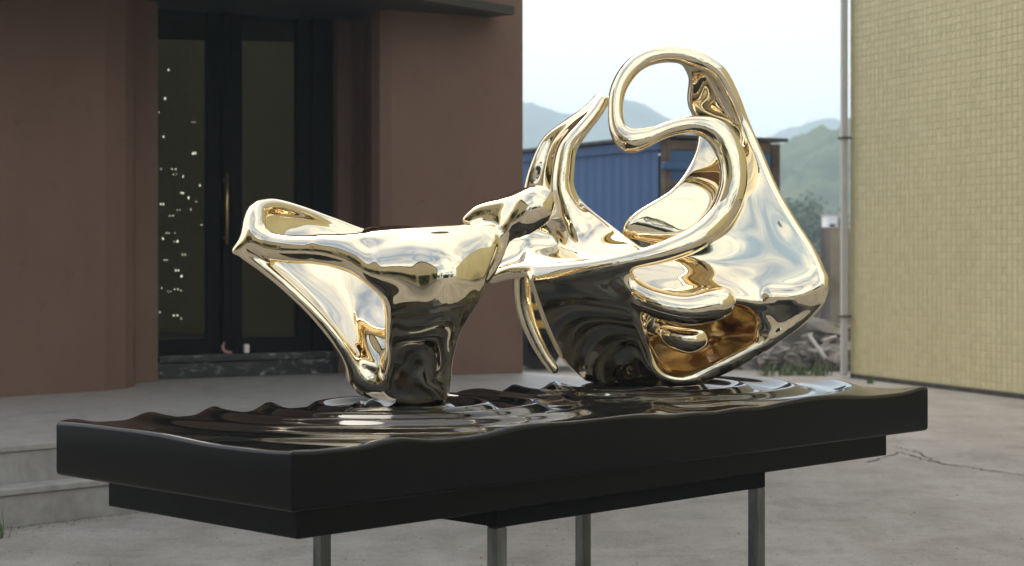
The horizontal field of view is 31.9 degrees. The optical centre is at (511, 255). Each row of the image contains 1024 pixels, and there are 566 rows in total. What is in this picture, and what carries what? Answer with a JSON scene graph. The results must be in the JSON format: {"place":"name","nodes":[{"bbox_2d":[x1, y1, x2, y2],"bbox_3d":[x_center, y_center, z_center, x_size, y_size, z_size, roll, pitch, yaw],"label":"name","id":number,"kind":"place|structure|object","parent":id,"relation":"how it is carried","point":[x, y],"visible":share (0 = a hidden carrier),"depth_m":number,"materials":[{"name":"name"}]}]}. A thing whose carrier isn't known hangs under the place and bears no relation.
{"place":"outdoors","nodes":[
{"label":"outdoors","id":0,"kind":"place"},
{"bbox_2d":[221,342,231,353],"bbox_3d":[-2.091,0.676,13.126,0.086,0.095,0.032,0,0,-30],"label":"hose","id":1,"kind":"object","parent":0,"point":[224,350],"visible":1,"depth_m":13.11,"materials":[{"name":"red rubber"}]},
{"bbox_2d":[243,344,248,352],"bbox_3d":[-1.966,0.687,13.261,0.040,0.068,0.040,0,0,-29],"label":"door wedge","id":2,"kind":"object","parent":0,"point":[245,348],"depth_m":13.24,"materials":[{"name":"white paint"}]},
{"bbox_2d":[0,0,522,396],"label":"brown building","id":3,"kind":"structure","parent":0,"point":[151,151],"depth_m":13.15,"materials":[{"name":"paint"}]},
{"bbox_2d":[0,357,1023,565],"bbox_3d":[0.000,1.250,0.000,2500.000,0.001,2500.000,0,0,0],"label":"ground","id":4,"kind":"structure","parent":0,"point":[840,508],"depth_m":8.19,"materials":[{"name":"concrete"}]},
{"bbox_2d":[0,508,24,538],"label":"grass tuft","id":5,"kind":"object","parent":4,"relation":"on","point":[1,533],"visible":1,"depth_m":7.94,"materials":[{"name":"green plant"}]},
{"bbox_2d":[0,448,72,484],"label":"platform","id":6,"kind":"structure","parent":4,"relation":"on","point":[27,466],"depth_m":8.48,"materials":[{"name":"grey concrete"}]},
{"bbox_2d":[0,372,589,452],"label":"tread","id":7,"kind":"object","parent":6,"relation":"on","point":[28,422],"depth_m":11.26,"materials":[{"name":"grey concrete"}]},
{"bbox_2d":[0,485,140,528],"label":"step","id":8,"kind":"object","parent":4,"relation":"on","point":[63,505],"depth_m":8.41,"materials":[{"name":"grey concrete"}]},
{"bbox_2d":[0,477,108,496],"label":"tread","id":9,"kind":"object","parent":8,"relation":"on","point":[39,486],"depth_m":8.39,"materials":[{"name":"grey concrete"}]},
{"bbox_2d":[56,375,927,565],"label":"display table","id":10,"kind":"object","parent":4,"relation":"on","point":[322,471],"visible":0.94,"depth_m":4.90,"materials":[{"name":"black paint"}]},
{"bbox_2d":[360,399,395,406],"bbox_3d":[-0.407,0.446,5.443,0.097,0.031,0.062,0,0,-17],"label":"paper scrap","id":11,"kind":"object","parent":10,"relation":"on","point":[372,402],"visible":0.96,"depth_m":5.43,"materials":[{"name":"white paper"}]},
{"bbox_2d":[232,185,555,405],"bbox_3d":[-0.344,0.127,5.513,0.944,0.684,0.430,0,0,16],"label":"gold sculpture","id":12,"kind":"object","parent":10,"relation":"on","point":[388,310],"visible":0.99,"depth_m":5.41,"materials":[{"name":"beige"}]},
{"bbox_2d":[490,46,828,386],"bbox_3d":[0.510,-0.140,6.334,1.193,1.208,0.528,0,0,0],"label":"gold sculpture","id":13,"kind":"object","parent":10,"relation":"on","point":[709,265],"visible":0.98,"depth_m":6.26,"materials":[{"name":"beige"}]},
{"bbox_2d":[523,290,643,368],"bbox_3d":[0.715,0.819,20.178,2.050,0.858,0.900,0,0,-14],"label":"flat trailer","id":14,"kind":"object","parent":4,"relation":"on","point":[531,359],"visible":0.11,"depth_m":19.66,"materials":[{"name":"metal"}]},
{"bbox_2d":[523,134,787,289],"bbox_3d":[-0.351,-0.075,26.238,1.760,2.650,12.060,0,0,-29],"label":"shipping container","id":15,"kind":"object","parent":4,"relation":"on","point":[615,186],"visible":0.16,"depth_m":21.38,"materials":[{"name":"blue metal"}]},
{"bbox_2d":[749,357,776,369],"bbox_3d":[2.795,1.134,19.736,0.295,0.094,0.394,-25,41,-36],"label":"concrete chunk","id":16,"kind":"object","parent":4,"relation":"on","point":[754,361],"visible":0.19,"depth_m":19.71,"materials":[{"name":"grey concrete"}]},
{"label":"concrete chunk","id":17,"kind":"object","parent":16,"relation":"on","visible":0},
{"bbox_2d":[761,355,782,363],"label":"concrete chunk","id":18,"kind":"object","parent":17,"relation":"on","point":[779,359],"visible":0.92,"depth_m":19.47,"materials":[{"name":"grey concrete"}]},
{"bbox_2d":[760,356,776,360],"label":"concrete chunk","id":19,"kind":"object","parent":18,"relation":"on","point":[765,358],"visible":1,"depth_m":19.43,"materials":[{"name":"grey concrete"}]},
{"bbox_2d":[769,346,790,357],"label":"concrete chunk","id":20,"kind":"object","parent":17,"relation":"on","point":[780,353],"visible":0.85,"depth_m":19.49,"materials":[{"name":"grey concrete"}]},
{"bbox_2d":[757,351,775,369],"bbox_3d":[2.794,1.151,19.596,0.243,0.121,0.242,-29,15,14],"label":"concrete chunk","id":21,"kind":"object","parent":4,"relation":"on","point":[763,363],"visible":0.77,"depth_m":19.53,"materials":[{"name":"grey concrete"}]},
{"bbox_2d":[756,362,787,375],"bbox_3d":[2.700,1.173,18.627,0.284,0.154,0.308,0,0,-32],"label":"grass tuft","id":22,"kind":"object","parent":4,"relation":"on","point":[765,372],"visible":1,"depth_m":18.65,"materials":[{"name":"green plant"}]},
{"bbox_2d":[773,363,802,375],"bbox_3d":[2.817,1.182,18.714,0.356,0.137,0.306,0,0,-36],"label":"grass tuft","id":23,"kind":"object","parent":4,"relation":"on","point":[781,373],"visible":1,"depth_m":18.70,"materials":[{"name":"green plant"}]},
{"bbox_2d":[736,314,849,368],"bbox_3d":[3.326,0.909,20.330,2.310,0.722,1.260,0,0,0],"label":"rubble heap","id":24,"kind":"object","parent":4,"relation":"on","point":[744,366],"visible":0.09,"depth_m":20.06,"materials":[{"name":"stone"}]},
{"bbox_2d":[806,332,825,343],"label":"concrete chunk","id":25,"kind":"object","parent":24,"relation":"on","point":[815,335],"visible":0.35,"depth_m":20.05,"materials":[{"name":"grey concrete"}]},
{"bbox_2d":[805,317,849,334],"bbox_3d":[3.578,0.811,20.204,0.501,0.165,0.543,12,0,23],"label":"concrete chunk","id":26,"kind":"object","parent":24,"relation":"on","point":[817,325],"visible":0.65,"depth_m":19.98,"materials":[{"name":"paint"}]},
{"label":"concrete chunk","id":27,"kind":"object","parent":24,"relation":"on","visible":0},
{"bbox_2d":[781,342,808,348],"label":"concrete chunk","id":28,"kind":"object","parent":27,"relation":"on","point":[796,344],"visible":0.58,"depth_m":19.67,"materials":[{"name":"grey concrete"}]},
{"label":"concrete chunk","id":29,"kind":"object","parent":24,"relation":"on","visible":0},
{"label":"concrete chunk","id":30,"kind":"object","parent":29,"relation":"on","visible":0},
{"bbox_2d":[821,335,836,342],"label":"concrete chunk","id":31,"kind":"object","parent":30,"relation":"on","point":[828,339],"visible":1,"depth_m":19.75,"materials":[{"name":"paint"}]},
{"bbox_2d":[775,344,814,370],"bbox_3d":[3.083,1.144,19.657,0.400,0.236,0.349,-4,-22,-26],"label":"concrete chunk","id":32,"kind":"object","parent":4,"relation":"on","point":[797,350],"visible":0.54,"depth_m":19.53,"materials":[{"name":"grey concrete"}]},
{"bbox_2d":[773,344,783,350],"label":"concrete chunk","id":33,"kind":"object","parent":32,"relation":"on","point":[777,346],"visible":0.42,"depth_m":19.63,"materials":[{"name":"grey concrete"}]},
{"bbox_2d":[769,341,785,365],"bbox_3d":[2.951,1.077,19.674,0.264,0.103,0.321,18,36,42],"label":"concrete chunk","id":34,"kind":"object","parent":33,"relation":"on","point":[779,343],"visible":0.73,"depth_m":19.76,"materials":[{"name":"grey concrete"}]},
{"bbox_2d":[782,361,807,374],"bbox_3d":[2.933,1.168,18.769,0.330,0.165,0.276,0,0,26],"label":"grass tuft","id":35,"kind":"object","parent":4,"relation":"on","point":[791,367],"visible":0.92,"depth_m":18.80,"materials":[{"name":"green plant"}]},
{"bbox_2d":[780,345,811,367],"bbox_3d":[3.075,1.104,19.583,0.328,0.106,0.318,26,12,-14],"label":"concrete chunk","id":36,"kind":"object","parent":4,"relation":"on","point":[790,357],"visible":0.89,"depth_m":19.45,"materials":[{"name":"grey concrete"}]},
{"bbox_2d":[799,351,811,357],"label":"concrete chunk","id":37,"kind":"object","parent":36,"relation":"on","point":[804,354],"visible":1,"depth_m":19.48,"materials":[{"name":"grey concrete"}]},
{"bbox_2d":[746,362,848,368],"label":"kerb","id":38,"kind":"structure","parent":4,"relation":"on","point":[750,364],"depth_m":20.09,"materials":[{"name":"paint"}]},
{"bbox_2d":[787,362,810,375],"bbox_3d":[3.045,1.176,18.706,0.295,0.148,0.224,0,0,41],"label":"grass tuft","id":39,"kind":"object","parent":4,"relation":"on","point":[797,372],"visible":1,"depth_m":18.73,"materials":[{"name":"green plant"}]},
{"bbox_2d":[778,308,820,342],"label":"ruined wall","id":40,"kind":"structure","parent":4,"relation":"on","point":[795,336],"depth_m":21.20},
{"bbox_2d":[784,194,823,214],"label":"leafy tree","id":41,"kind":"object","parent":4,"relation":"on","point":[789,199],"visible":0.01,"depth_m":127.97,"materials":[{"name":"green plant"}]},
{"bbox_2d":[787,189,829,247],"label":"leafy tree","id":42,"kind":"object","parent":4,"relation":"on","point":[805,222],"visible":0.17,"depth_m":117.19,"materials":[{"name":"green plant"}]},
{"bbox_2d":[803,363,824,376],"bbox_3d":[3.144,1.178,18.684,0.272,0.144,0.240,0,0,0],"label":"grass tuft","id":43,"kind":"object","parent":4,"relation":"on","point":[813,373],"visible":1,"depth_m":18.65,"materials":[{"name":"green plant"}]},
{"bbox_2d":[808,230,820,258],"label":"leafy tree","id":44,"kind":"object","parent":4,"relation":"on","point":[818,249],"visible":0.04,"depth_m":115.45,"materials":[{"name":"green plant"}]},
{"bbox_2d":[788,196,849,243],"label":"leafy tree","id":45,"kind":"object","parent":4,"relation":"on","point":[801,208],"visible":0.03,"depth_m":123.73,"materials":[{"name":"green plant"}]},
{"bbox_2d":[808,360,834,375],"bbox_3d":[3.282,1.166,18.743,0.331,0.168,0.288,0,0,-35],"label":"grass tuft","id":46,"kind":"object","parent":4,"relation":"on","point":[827,372],"visible":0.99,"depth_m":18.70,"materials":[{"name":"green plant"}]},
{"bbox_2d":[814,343,839,370],"bbox_3d":[3.479,1.111,19.564,0.305,0.214,0.360,17,33,27],"label":"concrete chunk","id":47,"kind":"object","parent":4,"relation":"on","point":[833,359],"visible":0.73,"depth_m":19.45,"materials":[{"name":"grey concrete"}]},
{"bbox_2d":[821,227,849,322],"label":"concrete pillar","id":48,"kind":"structure","parent":4,"relation":"on","point":[830,260],"depth_m":20.41,"materials":[{"name":"grey concrete"}]},
{"bbox_2d":[866,372,877,383],"bbox_3d":[3.517,1.186,17.526,0.114,0.127,0.208,0,0,0],"label":"grass tuft","id":49,"kind":"object","parent":4,"relation":"on","point":[871,380],"visible":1,"depth_m":17.53,"materials":[{"name":"green plant"}]},
{"bbox_2d":[838,0,1023,398],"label":"yellow building","id":50,"kind":"structure","parent":4,"relation":"on","point":[936,137],"depth_m":16.93,"materials":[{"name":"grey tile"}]},
{"bbox_2d":[867,452,1020,474],"bbox_3d":[2.622,1.246,10.356,0.565,0.001,2.054,0,0,-23],"label":"ground crack","id":51,"kind":"object","parent":4,"relation":"on","point":[933,461],"visible":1,"depth_m":10.91,"materials":[{"name":"grey concrete"}]},
{"bbox_2d":[523,99,694,155],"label":"hill","id":52,"kind":"structure","parent":0,"point":[539,123],"depth_m":767.36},
{"bbox_2d":[523,0,849,137],"label":"sky","id":53,"kind":"structure","parent":0,"point":[781,58],"materials":[{"name":"white"}]},
{"bbox_2d":[767,118,839,143],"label":"hill","id":54,"kind":"structure","parent":0,"point":[789,133],"depth_m":939.96,"materials":[{"name":"grey"}]},
{"bbox_2d":[774,118,849,243],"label":"hill","id":55,"kind":"structure","parent":0,"point":[809,160],"depth_m":234.35,"materials":[{"name":"green plant"}]},
{"bbox_2d":[820,213,838,226],"bbox_3d":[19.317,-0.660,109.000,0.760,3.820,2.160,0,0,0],"label":"house","id":56,"kind":"structure","parent":0,"point":[829,219],"depth_m":108.00,"materials":[{"name":"white paint"}]},
{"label":"concrete chunk","id":57,"kind":"object","parent":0,"visible":0},
{"bbox_2d":[830,341,849,357],"bbox_3d":[3.621,1.050,19.639,0.359,0.152,0.281,-5,21,21],"label":"concrete chunk","id":58,"kind":"object","parent":57,"relation":"on","point":[848,347],"visible":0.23,"depth_m":19.57,"materials":[{"name":"grey concrete"}]},
{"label":"concrete chunk","id":59,"kind":"object","parent":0,"visible":0},
{"bbox_2d":[807,348,830,360],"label":"concrete chunk","id":60,"kind":"object","parent":59,"relation":"on","point":[814,352],"visible":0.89,"depth_m":19.47,"materials":[{"name":"grey concrete"}]},
{"bbox_2d":[807,334,826,359],"bbox_3d":[3.303,0.983,19.400,0.042,0.269,0.275,0,0,-36],"label":"broken pole","id":61,"kind":"object","parent":60,"relation":"on","point":[817,347],"visible":1,"depth_m":19.38,"materials":[{"name":"paint"}]},
{"label":"concrete chunk","id":62,"kind":"object","parent":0,"visible":0},
{"bbox_2d":[801,332,812,337],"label":"concrete chunk","id":63,"kind":"object","parent":62,"relation":"on","point":[805,335],"visible":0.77,"depth_m":19.86,"materials":[{"name":"paint"}]},
{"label":"concrete chunk","id":64,"kind":"object","parent":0,"visible":0},
{"bbox_2d":[819,333,838,342],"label":"concrete chunk","id":65,"kind":"object","parent":64,"relation":"on","point":[824,335],"visible":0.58,"depth_m":19.89,"materials":[{"name":"grey concrete"}]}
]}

